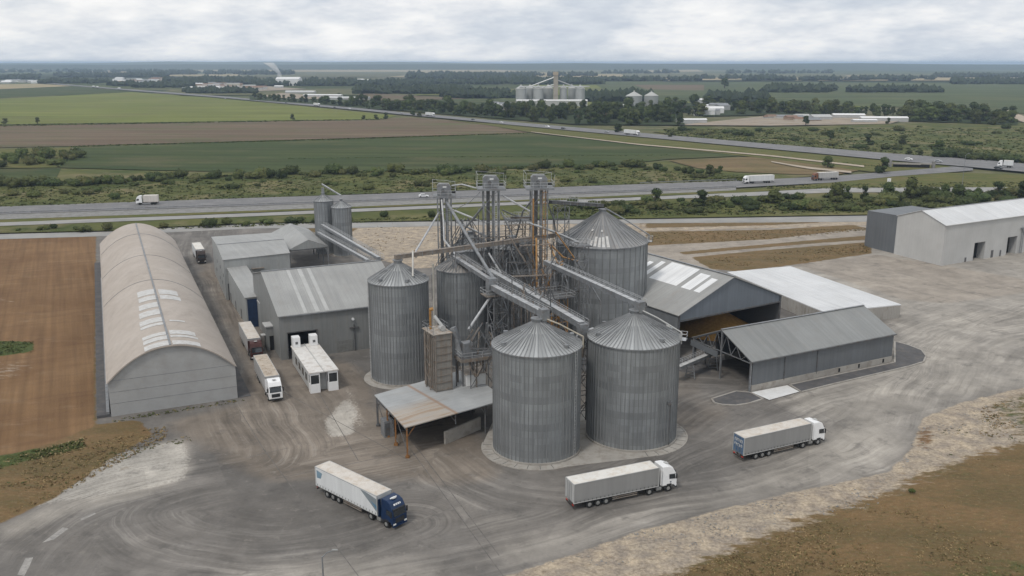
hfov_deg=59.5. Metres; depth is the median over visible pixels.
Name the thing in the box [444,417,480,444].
push wall
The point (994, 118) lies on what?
tree
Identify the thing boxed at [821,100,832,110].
tree
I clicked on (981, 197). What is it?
bush
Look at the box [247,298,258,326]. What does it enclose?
roller door
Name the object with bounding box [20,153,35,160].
bush
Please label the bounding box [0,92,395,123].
field
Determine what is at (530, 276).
walkway
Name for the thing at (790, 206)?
bush
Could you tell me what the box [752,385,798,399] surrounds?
concrete ramp
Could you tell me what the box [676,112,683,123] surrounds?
tree
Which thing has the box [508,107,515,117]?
tree
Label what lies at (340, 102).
tree
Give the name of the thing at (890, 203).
bush
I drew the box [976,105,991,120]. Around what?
tree
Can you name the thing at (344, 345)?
patched door
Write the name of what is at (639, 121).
tree
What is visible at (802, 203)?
bush
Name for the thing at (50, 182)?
bush
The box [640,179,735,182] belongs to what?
crash barrier
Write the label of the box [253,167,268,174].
bush
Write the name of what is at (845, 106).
tree
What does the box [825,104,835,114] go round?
tree
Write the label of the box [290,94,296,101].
tree
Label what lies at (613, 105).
tree
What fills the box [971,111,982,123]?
tree
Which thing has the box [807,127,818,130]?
bush
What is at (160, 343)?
arched warehouse
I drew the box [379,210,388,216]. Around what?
bush
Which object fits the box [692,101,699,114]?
tree
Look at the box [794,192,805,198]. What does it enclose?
bush
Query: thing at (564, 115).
tree
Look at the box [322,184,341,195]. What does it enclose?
conveyor
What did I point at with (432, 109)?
tree
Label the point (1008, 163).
articulated lorry
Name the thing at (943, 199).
bush
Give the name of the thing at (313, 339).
air handler
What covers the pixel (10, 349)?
green weeds
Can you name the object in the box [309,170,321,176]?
bush
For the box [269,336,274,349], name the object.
door
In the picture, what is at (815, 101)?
tree
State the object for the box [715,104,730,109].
building
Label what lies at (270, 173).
bush
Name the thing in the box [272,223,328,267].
open canopy
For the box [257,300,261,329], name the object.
loading porch
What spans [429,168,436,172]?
bush
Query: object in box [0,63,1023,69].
hills
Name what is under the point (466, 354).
loading platform
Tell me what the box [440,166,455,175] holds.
bush
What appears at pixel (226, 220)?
bush
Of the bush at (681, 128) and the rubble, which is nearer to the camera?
the rubble
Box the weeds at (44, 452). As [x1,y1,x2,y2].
[0,399,1019,575]
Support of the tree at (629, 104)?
on the woodland floor at (569, 119)
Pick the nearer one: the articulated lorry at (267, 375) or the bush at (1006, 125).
the articulated lorry at (267, 375)
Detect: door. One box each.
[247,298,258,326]
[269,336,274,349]
[337,339,352,352]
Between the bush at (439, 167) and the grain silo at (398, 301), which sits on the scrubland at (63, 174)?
the bush at (439, 167)
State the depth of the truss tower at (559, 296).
170.20 m
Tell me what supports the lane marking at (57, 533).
on the yard at (212, 498)
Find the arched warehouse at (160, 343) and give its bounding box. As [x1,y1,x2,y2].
[94,223,250,418]
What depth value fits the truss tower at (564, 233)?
190.10 m
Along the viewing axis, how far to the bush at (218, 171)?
477.28 m
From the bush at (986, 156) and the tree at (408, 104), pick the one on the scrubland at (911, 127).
the bush at (986, 156)
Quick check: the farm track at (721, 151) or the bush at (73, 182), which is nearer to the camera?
the bush at (73, 182)
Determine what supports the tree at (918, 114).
on the woodland floor at (969, 121)
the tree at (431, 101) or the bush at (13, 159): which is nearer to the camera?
the bush at (13, 159)
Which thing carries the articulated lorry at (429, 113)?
on the motorway at (945, 160)
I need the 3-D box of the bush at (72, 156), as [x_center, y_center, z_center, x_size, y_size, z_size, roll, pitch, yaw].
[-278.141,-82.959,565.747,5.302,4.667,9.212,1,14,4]
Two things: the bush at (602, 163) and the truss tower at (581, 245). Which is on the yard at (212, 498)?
the truss tower at (581, 245)
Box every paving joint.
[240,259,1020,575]
[484,427,682,469]
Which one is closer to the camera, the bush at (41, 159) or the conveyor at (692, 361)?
the conveyor at (692, 361)
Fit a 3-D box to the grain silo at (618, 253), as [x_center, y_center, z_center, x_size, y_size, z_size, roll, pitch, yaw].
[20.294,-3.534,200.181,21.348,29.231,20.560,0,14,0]
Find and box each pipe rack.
[431,233,481,299]
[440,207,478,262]
[457,321,501,417]
[481,237,516,331]
[493,237,541,329]
[511,273,562,329]
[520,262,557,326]
[542,252,600,326]
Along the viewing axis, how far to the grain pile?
203.90 m
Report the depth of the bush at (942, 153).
575.28 m
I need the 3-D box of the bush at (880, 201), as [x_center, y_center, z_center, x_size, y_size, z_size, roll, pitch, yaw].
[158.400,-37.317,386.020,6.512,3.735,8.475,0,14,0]
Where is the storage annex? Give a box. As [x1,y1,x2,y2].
[227,265,258,326]
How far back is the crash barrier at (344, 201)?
388.78 m
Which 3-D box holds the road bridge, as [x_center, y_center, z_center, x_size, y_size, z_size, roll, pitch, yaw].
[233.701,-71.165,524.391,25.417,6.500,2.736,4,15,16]
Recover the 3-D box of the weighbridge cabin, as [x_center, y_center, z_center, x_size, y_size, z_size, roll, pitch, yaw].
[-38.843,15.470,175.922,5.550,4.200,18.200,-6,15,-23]
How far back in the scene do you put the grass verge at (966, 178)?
447.27 m
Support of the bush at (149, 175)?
on the scrubland at (63, 174)
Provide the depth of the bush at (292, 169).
489.39 m
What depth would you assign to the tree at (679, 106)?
1005.80 m
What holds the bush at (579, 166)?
on the scrubland at (63, 174)
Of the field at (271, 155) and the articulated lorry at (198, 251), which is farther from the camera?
the field at (271, 155)
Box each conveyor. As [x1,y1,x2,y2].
[317,229,370,260]
[321,222,383,259]
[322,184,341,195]
[394,233,554,329]
[453,253,497,282]
[487,266,588,326]
[491,282,551,316]
[510,216,530,218]
[543,257,646,385]
[548,197,603,206]
[679,346,718,379]
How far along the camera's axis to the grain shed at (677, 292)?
194.48 m
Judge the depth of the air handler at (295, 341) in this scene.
180.97 m
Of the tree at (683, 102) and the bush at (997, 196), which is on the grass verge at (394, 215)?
the bush at (997, 196)
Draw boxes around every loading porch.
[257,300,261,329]
[260,322,274,350]
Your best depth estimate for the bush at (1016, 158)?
547.43 m
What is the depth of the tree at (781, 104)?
1098.45 m
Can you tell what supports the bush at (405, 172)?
on the scrubland at (63, 174)
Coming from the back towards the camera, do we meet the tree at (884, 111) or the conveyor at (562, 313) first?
the tree at (884, 111)
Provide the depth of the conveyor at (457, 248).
177.41 m
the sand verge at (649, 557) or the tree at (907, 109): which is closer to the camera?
the sand verge at (649, 557)
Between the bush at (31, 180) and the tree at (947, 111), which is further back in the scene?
the tree at (947, 111)
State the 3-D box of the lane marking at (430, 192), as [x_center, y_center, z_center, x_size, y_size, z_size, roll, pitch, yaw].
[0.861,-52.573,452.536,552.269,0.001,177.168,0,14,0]
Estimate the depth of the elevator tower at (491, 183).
186.32 m
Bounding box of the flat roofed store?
[727,266,900,319]
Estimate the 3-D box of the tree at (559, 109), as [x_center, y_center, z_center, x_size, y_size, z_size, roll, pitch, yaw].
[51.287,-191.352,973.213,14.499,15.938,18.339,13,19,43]
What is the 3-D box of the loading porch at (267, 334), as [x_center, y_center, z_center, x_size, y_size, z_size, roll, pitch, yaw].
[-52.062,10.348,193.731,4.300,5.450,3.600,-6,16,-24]
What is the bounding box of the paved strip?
[679,356,711,374]
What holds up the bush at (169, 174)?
on the scrubland at (63, 174)
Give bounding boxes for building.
[226,83,239,85]
[694,108,715,115]
[707,106,723,112]
[708,103,725,105]
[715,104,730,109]
[715,108,719,114]
[783,115,797,119]
[793,117,803,119]
[803,117,821,120]
[809,114,832,118]
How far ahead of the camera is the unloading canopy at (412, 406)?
149.09 m
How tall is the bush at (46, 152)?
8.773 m
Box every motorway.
[0,80,1023,171]
[0,166,972,213]
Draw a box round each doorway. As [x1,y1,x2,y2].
[288,330,315,349]
[973,243,977,257]
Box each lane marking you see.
[17,557,32,575]
[18,166,955,206]
[21,170,962,212]
[42,527,67,542]
[46,83,1019,170]
[172,92,1018,163]
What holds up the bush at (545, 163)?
on the scrubland at (63, 174)
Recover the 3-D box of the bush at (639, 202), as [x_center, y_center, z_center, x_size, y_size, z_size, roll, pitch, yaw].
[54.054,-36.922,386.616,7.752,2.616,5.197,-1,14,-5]
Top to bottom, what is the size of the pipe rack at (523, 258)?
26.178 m
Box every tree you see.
[1,118,8,123]
[257,93,262,98]
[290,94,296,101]
[322,95,330,103]
[337,97,342,104]
[351,98,355,105]
[358,94,363,103]
[361,95,368,106]
[371,98,376,106]
[380,98,387,105]
[387,100,394,110]
[395,100,400,109]
[400,100,406,110]
[405,99,412,109]
[411,100,415,109]
[415,99,427,109]
[428,99,434,106]
[429,104,435,111]
[438,101,446,112]
[442,95,452,108]
[447,99,453,111]
[455,106,462,114]
[459,100,467,113]
[466,102,473,113]
[474,104,482,114]
[483,105,490,115]
[485,99,493,107]
[490,106,497,115]
[494,104,501,115]
[501,101,510,117]
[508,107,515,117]
[517,102,523,115]
[523,103,529,116]
[528,99,535,112]
[528,107,538,121]
[536,99,547,117]
[544,106,554,120]
[548,108,555,122]
[553,104,564,118]
[559,101,569,113]
[561,110,567,119]
[570,105,574,113]
[574,109,583,124]
[579,99,586,110]
[582,107,587,118]
[585,105,592,118]
[586,110,597,123]
[590,103,599,113]
[600,105,611,122]
[606,101,618,118]
[614,123,622,131]
[617,107,629,120]
[624,97,636,109]
[626,109,638,124]
[635,110,641,123]
[638,106,644,120]
[642,106,652,122]
[647,187,662,202]
[651,104,660,120]
[655,107,669,121]
[664,97,672,106]
[665,106,675,121]
[676,103,682,115]
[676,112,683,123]
[679,100,687,112]
[684,106,691,114]
[689,93,699,105]
[691,190,707,204]
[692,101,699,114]
[695,103,709,115]
[704,95,712,103]
[705,164,713,175]
[720,77,728,87]
[730,101,735,109]
[736,100,747,113]
[742,96,750,107]
[749,103,755,110]
[753,97,766,112]
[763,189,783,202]
[764,98,778,112]
[778,101,783,111]
[784,100,795,112]
[792,100,805,112]
[801,100,809,109]
[802,116,809,125]
[805,104,812,113]
[811,98,819,111]
[811,104,821,113]
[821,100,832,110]
[821,104,827,113]
[822,156,834,167]
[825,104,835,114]
[827,130,834,139]
[829,182,845,202]
[831,99,839,112]
[837,105,842,112]
[842,102,849,112]
[845,186,852,198]
[849,105,855,112]
[853,106,860,112]
[860,186,868,198]
[865,134,874,144]
[869,103,876,112]
[872,105,880,115]
[874,109,880,115]
[874,157,889,172]
[880,104,889,115]
[881,182,895,192]
[898,104,913,118]
[898,135,907,143]
[901,99,913,111]
[902,177,921,197]
[904,150,913,154]
[910,107,923,120]
[913,99,928,107]
[917,149,923,154]
[921,103,932,107]
[921,105,940,120]
[931,101,945,109]
[932,139,944,150]
[939,108,953,120]
[941,184,949,191]
[943,103,956,114]
[947,108,962,121]
[950,184,965,197]
[959,108,971,118]
[966,102,979,118]
[967,108,984,120]
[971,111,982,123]
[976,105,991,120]
[987,110,999,124]
[988,181,1005,196]
[997,111,1009,122]
[1005,110,1017,122]
[1017,181,1023,197]
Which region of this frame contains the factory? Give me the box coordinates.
[269,74,301,85]
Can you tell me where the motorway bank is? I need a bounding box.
[0,188,735,218]
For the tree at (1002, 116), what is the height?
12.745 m
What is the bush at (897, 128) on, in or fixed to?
on the scrubland at (911, 127)
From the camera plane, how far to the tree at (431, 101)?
1182.45 m
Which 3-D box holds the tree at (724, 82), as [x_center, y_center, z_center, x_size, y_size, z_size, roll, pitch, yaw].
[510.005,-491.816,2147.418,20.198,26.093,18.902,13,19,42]
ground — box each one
[0,70,1023,217]
[240,86,298,90]
[266,93,364,99]
[685,115,896,125]
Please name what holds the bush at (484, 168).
on the scrubland at (63, 174)
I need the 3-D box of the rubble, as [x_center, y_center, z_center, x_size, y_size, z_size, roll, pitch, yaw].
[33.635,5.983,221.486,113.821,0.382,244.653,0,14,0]
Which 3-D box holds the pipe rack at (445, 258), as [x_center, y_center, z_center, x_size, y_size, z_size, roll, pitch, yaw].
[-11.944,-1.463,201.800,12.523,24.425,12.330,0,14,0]
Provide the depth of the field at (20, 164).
545.64 m
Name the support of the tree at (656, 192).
on the grass verge at (394, 215)
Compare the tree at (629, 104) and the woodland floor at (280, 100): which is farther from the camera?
the woodland floor at (280, 100)
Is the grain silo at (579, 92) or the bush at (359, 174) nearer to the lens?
the bush at (359, 174)
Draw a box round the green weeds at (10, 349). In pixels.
[0,340,33,354]
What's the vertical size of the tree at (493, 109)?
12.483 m
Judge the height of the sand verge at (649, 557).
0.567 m
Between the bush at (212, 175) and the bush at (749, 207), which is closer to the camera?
the bush at (749, 207)
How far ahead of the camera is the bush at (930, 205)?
377.86 m
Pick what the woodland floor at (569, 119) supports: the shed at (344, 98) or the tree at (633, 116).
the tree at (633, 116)
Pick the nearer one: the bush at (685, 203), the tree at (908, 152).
the bush at (685, 203)
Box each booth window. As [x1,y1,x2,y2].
[308,373,319,384]
[326,370,337,381]
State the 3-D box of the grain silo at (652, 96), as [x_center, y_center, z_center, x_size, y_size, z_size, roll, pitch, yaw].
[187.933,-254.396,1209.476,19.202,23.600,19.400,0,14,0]
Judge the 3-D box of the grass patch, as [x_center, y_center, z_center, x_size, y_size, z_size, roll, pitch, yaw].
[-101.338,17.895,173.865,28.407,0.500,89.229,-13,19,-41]
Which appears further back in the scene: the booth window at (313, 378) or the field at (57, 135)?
the field at (57, 135)
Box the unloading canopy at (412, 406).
[374,370,492,457]
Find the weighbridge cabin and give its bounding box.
[291,343,338,393]
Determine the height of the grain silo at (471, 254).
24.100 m
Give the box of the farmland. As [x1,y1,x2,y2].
[0,70,1023,106]
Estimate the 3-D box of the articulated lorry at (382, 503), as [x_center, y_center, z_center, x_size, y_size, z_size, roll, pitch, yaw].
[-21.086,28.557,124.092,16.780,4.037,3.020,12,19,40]
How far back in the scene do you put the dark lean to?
295.56 m
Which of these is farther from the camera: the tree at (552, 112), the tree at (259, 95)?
the tree at (259, 95)
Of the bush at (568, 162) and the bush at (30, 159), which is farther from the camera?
the bush at (30, 159)
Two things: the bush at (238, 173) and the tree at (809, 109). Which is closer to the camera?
the bush at (238, 173)
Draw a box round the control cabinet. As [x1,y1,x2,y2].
[380,417,393,437]
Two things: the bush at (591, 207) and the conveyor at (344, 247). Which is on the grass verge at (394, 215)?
the bush at (591, 207)
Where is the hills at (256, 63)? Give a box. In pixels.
[0,61,1023,64]
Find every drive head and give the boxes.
[538,307,551,323]
[634,300,646,314]
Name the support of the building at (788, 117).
on the bare ground at (757, 121)
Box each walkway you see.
[480,231,507,289]
[504,218,530,263]
[511,269,556,282]
[519,238,551,325]
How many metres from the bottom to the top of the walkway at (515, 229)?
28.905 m
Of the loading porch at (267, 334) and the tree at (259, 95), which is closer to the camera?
the loading porch at (267, 334)
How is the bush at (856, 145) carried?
on the scrubland at (911, 127)
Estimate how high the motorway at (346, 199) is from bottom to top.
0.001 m
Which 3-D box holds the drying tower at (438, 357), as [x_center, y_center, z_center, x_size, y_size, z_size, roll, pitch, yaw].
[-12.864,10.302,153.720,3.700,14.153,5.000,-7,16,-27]
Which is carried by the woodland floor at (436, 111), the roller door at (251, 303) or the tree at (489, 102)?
the tree at (489, 102)
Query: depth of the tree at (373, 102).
1213.97 m
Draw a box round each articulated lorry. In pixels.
[136,194,158,204]
[192,242,206,262]
[238,321,263,359]
[253,354,283,400]
[315,461,407,527]
[425,112,434,115]
[565,460,677,507]
[624,129,639,134]
[732,417,825,458]
[742,174,774,183]
[811,171,838,180]
[997,160,1013,167]
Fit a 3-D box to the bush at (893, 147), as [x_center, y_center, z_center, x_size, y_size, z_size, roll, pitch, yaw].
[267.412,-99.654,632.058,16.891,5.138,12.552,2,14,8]
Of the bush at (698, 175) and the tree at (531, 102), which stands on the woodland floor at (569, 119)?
the tree at (531, 102)
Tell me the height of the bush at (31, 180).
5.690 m
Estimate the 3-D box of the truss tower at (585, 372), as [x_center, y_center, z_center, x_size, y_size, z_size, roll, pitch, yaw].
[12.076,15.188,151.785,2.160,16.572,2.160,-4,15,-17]
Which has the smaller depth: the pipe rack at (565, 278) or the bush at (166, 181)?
the pipe rack at (565, 278)
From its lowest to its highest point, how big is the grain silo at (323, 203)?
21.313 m
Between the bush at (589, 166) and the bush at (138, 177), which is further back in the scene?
the bush at (589, 166)
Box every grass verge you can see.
[0,173,1023,221]
[0,192,1020,232]
[449,120,952,171]
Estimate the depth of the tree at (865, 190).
402.13 m
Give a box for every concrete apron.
[364,371,399,389]
[481,409,687,470]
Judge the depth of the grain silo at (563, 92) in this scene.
1284.49 m
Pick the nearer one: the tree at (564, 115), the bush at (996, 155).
the bush at (996, 155)
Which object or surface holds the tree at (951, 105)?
on the woodland floor at (969, 121)
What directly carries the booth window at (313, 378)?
in the weighbridge cabin
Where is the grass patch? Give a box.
[0,341,86,467]
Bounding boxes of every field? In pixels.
[0,84,64,88]
[0,86,128,97]
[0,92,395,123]
[0,117,527,147]
[0,147,70,167]
[0,168,60,179]
[0,236,99,454]
[59,134,738,171]
[169,74,241,75]
[358,93,462,99]
[596,82,1023,112]
[635,85,703,90]
[648,70,703,71]
[661,78,734,80]
[669,157,857,174]
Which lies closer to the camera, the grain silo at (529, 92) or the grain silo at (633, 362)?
the grain silo at (633, 362)
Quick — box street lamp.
[321,549,337,575]
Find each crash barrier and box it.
[0,186,735,212]
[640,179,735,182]
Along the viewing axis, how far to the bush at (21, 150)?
588.73 m
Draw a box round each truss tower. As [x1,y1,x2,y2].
[487,296,508,387]
[503,301,520,329]
[504,212,528,326]
[506,233,528,329]
[536,285,574,331]
[552,205,569,329]
[571,238,592,370]
[580,339,587,419]
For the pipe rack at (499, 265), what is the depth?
183.05 m
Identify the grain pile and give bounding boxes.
[680,313,748,340]
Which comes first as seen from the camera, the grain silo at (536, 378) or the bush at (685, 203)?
the grain silo at (536, 378)
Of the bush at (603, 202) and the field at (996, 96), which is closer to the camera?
the bush at (603, 202)
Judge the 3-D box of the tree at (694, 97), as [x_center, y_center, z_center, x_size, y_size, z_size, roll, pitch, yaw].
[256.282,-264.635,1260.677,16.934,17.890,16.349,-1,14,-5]
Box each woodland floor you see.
[250,95,357,106]
[354,102,511,118]
[512,112,684,124]
[685,102,841,115]
[908,118,1017,124]
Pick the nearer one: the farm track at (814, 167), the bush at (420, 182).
the bush at (420, 182)
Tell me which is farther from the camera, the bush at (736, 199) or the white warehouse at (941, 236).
the bush at (736, 199)
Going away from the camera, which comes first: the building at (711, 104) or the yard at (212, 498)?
the yard at (212, 498)
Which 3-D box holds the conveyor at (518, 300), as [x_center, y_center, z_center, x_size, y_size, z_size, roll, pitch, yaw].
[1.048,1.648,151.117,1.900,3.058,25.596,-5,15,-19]
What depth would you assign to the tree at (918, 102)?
1022.48 m
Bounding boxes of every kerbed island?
[711,390,763,405]
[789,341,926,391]
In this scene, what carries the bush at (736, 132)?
on the scrubland at (911, 127)
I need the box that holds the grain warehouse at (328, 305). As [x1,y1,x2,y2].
[252,260,384,359]
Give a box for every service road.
[0,187,1006,225]
[0,215,866,238]
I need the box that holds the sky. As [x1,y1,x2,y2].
[0,0,1023,63]
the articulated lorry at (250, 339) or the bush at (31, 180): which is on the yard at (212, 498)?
the articulated lorry at (250, 339)
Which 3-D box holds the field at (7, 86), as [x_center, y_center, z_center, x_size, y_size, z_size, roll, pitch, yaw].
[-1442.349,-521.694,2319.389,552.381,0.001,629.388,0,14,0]
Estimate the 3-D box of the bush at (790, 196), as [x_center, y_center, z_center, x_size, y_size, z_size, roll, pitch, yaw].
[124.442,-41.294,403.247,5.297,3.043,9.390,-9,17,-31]
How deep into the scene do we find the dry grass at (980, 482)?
125.25 m
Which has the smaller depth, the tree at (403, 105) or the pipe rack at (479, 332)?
the pipe rack at (479, 332)
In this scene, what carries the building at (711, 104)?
on the ground at (650, 129)
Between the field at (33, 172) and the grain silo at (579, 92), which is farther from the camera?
the grain silo at (579, 92)
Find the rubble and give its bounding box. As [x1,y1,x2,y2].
[502,227,1016,573]
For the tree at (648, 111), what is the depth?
905.29 m
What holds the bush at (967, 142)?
on the scrubland at (911, 127)
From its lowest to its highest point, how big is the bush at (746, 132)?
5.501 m
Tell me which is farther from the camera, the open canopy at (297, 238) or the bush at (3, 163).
the bush at (3, 163)
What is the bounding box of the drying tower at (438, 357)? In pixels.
[422,307,452,392]
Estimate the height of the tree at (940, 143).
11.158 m
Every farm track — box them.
[535,132,863,166]
[771,161,850,172]
[1008,110,1023,121]
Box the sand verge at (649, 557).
[352,222,1023,575]
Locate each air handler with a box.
[291,335,300,347]
[308,333,317,345]
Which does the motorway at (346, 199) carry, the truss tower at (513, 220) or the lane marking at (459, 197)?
the lane marking at (459, 197)
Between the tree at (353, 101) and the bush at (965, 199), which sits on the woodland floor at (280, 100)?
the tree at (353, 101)
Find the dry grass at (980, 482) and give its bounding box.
[0,218,1023,575]
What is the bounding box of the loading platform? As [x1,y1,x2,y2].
[449,326,491,414]
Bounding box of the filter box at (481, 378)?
[461,364,486,385]
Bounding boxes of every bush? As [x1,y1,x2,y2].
[0,151,20,160]
[0,159,7,166]
[0,174,5,185]
[2,177,20,187]
[4,188,19,195]
[6,154,19,163]
[10,177,28,186]
[16,147,28,154]
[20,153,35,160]
[20,175,49,185]
[21,154,37,164]
[26,190,42,196]
[31,146,42,155]
[35,155,45,163]
[35,182,45,185]
[36,146,56,158]
[36,225,50,229]
[43,177,62,185]
[46,158,65,164]
[58,151,70,158]
[67,153,76,159]
[67,178,79,185]
[69,149,86,156]
[71,190,80,194]
[74,176,94,184]
[77,225,90,231]
[81,188,95,194]
[85,178,100,184]
[91,186,101,191]
[99,174,125,183]
[101,222,112,229]
[107,192,120,198]
[127,181,138,185]
[128,174,142,180]
[143,171,161,180]
[154,175,168,181]
[159,222,168,227]
[160,171,174,177]
[161,180,174,183]
[173,168,188,176]
[189,173,201,180]
[201,218,217,226]
[207,170,217,178]
[208,169,222,176]
[219,217,232,224]
[223,183,240,188]
[233,167,245,178]
[245,171,267,178]
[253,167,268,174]
[258,217,273,223]
[264,168,275,177]
[274,169,287,178]
[283,216,305,222]
[284,164,300,174]
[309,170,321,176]
[324,163,342,173]
[338,168,346,173]
[346,165,358,173]
[355,173,366,176]
[361,183,374,189]
[371,166,383,174]
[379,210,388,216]
[387,162,405,172]
[400,170,409,173]
[410,168,423,174]
[412,180,431,185]
[427,210,435,216]
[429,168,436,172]
[436,163,450,172]
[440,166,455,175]
[451,165,459,173]
[461,165,472,170]
[474,164,491,172]
[496,168,506,173]
[527,163,540,171]
[537,159,550,167]
[552,205,562,211]
[559,175,573,181]
[562,158,574,166]
[563,205,573,210]
[567,197,578,205]
[573,163,585,169]
[584,164,594,168]
[585,201,598,208]
[587,177,597,182]
[588,200,608,207]
[591,160,599,166]
[598,160,608,166]
[604,204,625,214]
[611,199,625,204]
[618,202,635,212]
[623,158,647,167]
[629,199,645,204]
[629,208,640,213]
[641,195,654,202]
[645,199,667,209]
[652,162,662,168]
[659,166,667,170]
[666,205,679,209]
[677,126,686,130]
[680,201,689,205]
[681,166,692,173]
[684,205,706,213]
[690,200,707,206]
[694,173,708,177]
[696,129,707,134]
[706,194,725,201]
[707,208,717,212]
[717,199,734,203]
[721,129,730,133]
[724,202,735,207]
[728,194,753,204]
[731,129,743,134]
[739,199,761,205]
[741,204,761,209]
[743,129,754,135]
[758,195,768,201]
[778,201,799,209]
[782,192,798,198]
[790,136,799,140]
[791,198,815,209]
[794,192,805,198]
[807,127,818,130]
[807,200,823,210]
[827,189,849,197]
[828,139,838,145]
[837,202,852,210]
[850,204,860,211]
[852,143,867,147]
[856,202,865,206]
[862,196,878,201]
[874,197,886,205]
[876,192,899,201]
[877,190,905,200]
[878,143,902,149]
[885,199,896,206]
[893,126,905,130]
[895,200,912,206]
[910,198,921,205]
[914,185,940,195]
[921,194,936,201]
[922,202,936,207]
[928,188,953,197]
[932,148,958,156]
[935,196,953,202]
[951,194,975,204]
[955,151,983,159]
[958,146,972,153]
[960,140,975,144]
[961,190,993,202]
[971,154,979,159]
[972,151,993,159]
[990,130,1001,133]
[990,152,1015,160]
[994,193,1003,199]
[997,194,1016,199]
[999,153,1023,162]
[1001,123,1011,128]
[1001,191,1011,195]
[1002,186,1021,195]
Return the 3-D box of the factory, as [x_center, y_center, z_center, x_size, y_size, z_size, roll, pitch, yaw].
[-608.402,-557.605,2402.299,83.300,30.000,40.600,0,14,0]
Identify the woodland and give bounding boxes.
[0,63,1023,101]
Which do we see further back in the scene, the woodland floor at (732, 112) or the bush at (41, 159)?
the woodland floor at (732, 112)
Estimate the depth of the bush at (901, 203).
371.31 m
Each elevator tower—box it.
[412,179,500,329]
[448,171,529,344]
[515,170,579,315]
[519,72,588,98]
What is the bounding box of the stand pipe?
[432,264,434,325]
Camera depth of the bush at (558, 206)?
369.05 m
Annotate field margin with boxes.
[0,118,888,185]
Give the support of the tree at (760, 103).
on the woodland floor at (732, 112)
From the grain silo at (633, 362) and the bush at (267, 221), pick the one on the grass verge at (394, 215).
the bush at (267, 221)
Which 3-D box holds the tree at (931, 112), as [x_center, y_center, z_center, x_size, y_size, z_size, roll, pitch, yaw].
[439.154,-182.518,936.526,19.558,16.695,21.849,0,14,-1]
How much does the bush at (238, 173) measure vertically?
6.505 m
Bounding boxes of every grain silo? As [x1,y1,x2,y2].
[313,188,333,254]
[331,199,352,256]
[367,259,428,386]
[436,251,484,367]
[453,230,491,339]
[491,316,583,465]
[492,235,530,335]
[516,84,525,98]
[526,84,532,98]
[533,84,543,98]
[543,84,552,98]
[555,207,652,347]
[560,84,566,98]
[568,84,574,98]
[575,84,584,98]
[585,308,687,452]
[626,90,641,104]
[644,91,657,106]
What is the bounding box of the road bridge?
[888,160,935,167]
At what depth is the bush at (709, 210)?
365.93 m
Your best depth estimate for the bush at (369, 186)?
430.53 m
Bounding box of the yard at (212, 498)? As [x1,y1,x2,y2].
[0,218,1023,575]
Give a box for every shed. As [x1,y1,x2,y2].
[285,91,315,92]
[303,94,342,96]
[330,97,370,99]
[516,99,587,105]
[553,253,782,332]
[676,118,706,123]
[691,305,896,391]
[831,113,864,117]
[851,119,877,121]
[859,116,908,121]
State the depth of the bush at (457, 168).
493.58 m
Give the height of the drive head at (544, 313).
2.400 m
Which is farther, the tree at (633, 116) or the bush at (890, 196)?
the tree at (633, 116)
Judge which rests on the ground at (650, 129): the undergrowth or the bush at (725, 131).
the undergrowth
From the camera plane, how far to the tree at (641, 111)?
933.37 m
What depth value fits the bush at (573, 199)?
381.40 m
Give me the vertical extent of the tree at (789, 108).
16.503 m
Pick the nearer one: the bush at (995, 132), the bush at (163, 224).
the bush at (163, 224)
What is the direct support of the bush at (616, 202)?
on the grass verge at (394, 215)
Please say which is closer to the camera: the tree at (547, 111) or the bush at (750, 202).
the bush at (750, 202)
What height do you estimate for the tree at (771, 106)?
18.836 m
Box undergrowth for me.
[0,127,1023,232]
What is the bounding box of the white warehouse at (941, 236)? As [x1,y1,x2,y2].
[894,198,1023,265]
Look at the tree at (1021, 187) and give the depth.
399.98 m
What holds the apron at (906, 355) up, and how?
on the yard at (212, 498)
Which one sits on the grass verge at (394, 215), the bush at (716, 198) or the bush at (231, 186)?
the bush at (716, 198)
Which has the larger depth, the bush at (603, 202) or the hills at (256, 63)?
the hills at (256, 63)
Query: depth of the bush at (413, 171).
489.86 m
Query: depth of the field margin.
696.86 m
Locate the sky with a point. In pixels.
(31, 31)
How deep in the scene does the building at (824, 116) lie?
962.54 m
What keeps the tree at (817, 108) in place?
on the woodland floor at (732, 112)
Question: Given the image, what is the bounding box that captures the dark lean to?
[864,206,930,252]
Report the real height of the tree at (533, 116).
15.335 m
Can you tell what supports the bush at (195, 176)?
on the scrubland at (63, 174)
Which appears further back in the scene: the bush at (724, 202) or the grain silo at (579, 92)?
the grain silo at (579, 92)
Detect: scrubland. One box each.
[0,161,811,206]
[654,123,1023,162]
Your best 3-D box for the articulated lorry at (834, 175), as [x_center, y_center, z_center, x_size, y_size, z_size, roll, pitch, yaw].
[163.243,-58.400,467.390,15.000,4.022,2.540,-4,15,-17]
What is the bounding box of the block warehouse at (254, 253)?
[211,232,289,299]
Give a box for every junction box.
[480,277,500,305]
[576,322,592,357]
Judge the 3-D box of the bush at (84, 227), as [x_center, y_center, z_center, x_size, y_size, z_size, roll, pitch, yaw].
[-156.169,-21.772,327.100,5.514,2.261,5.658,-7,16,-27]
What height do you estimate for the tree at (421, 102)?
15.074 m

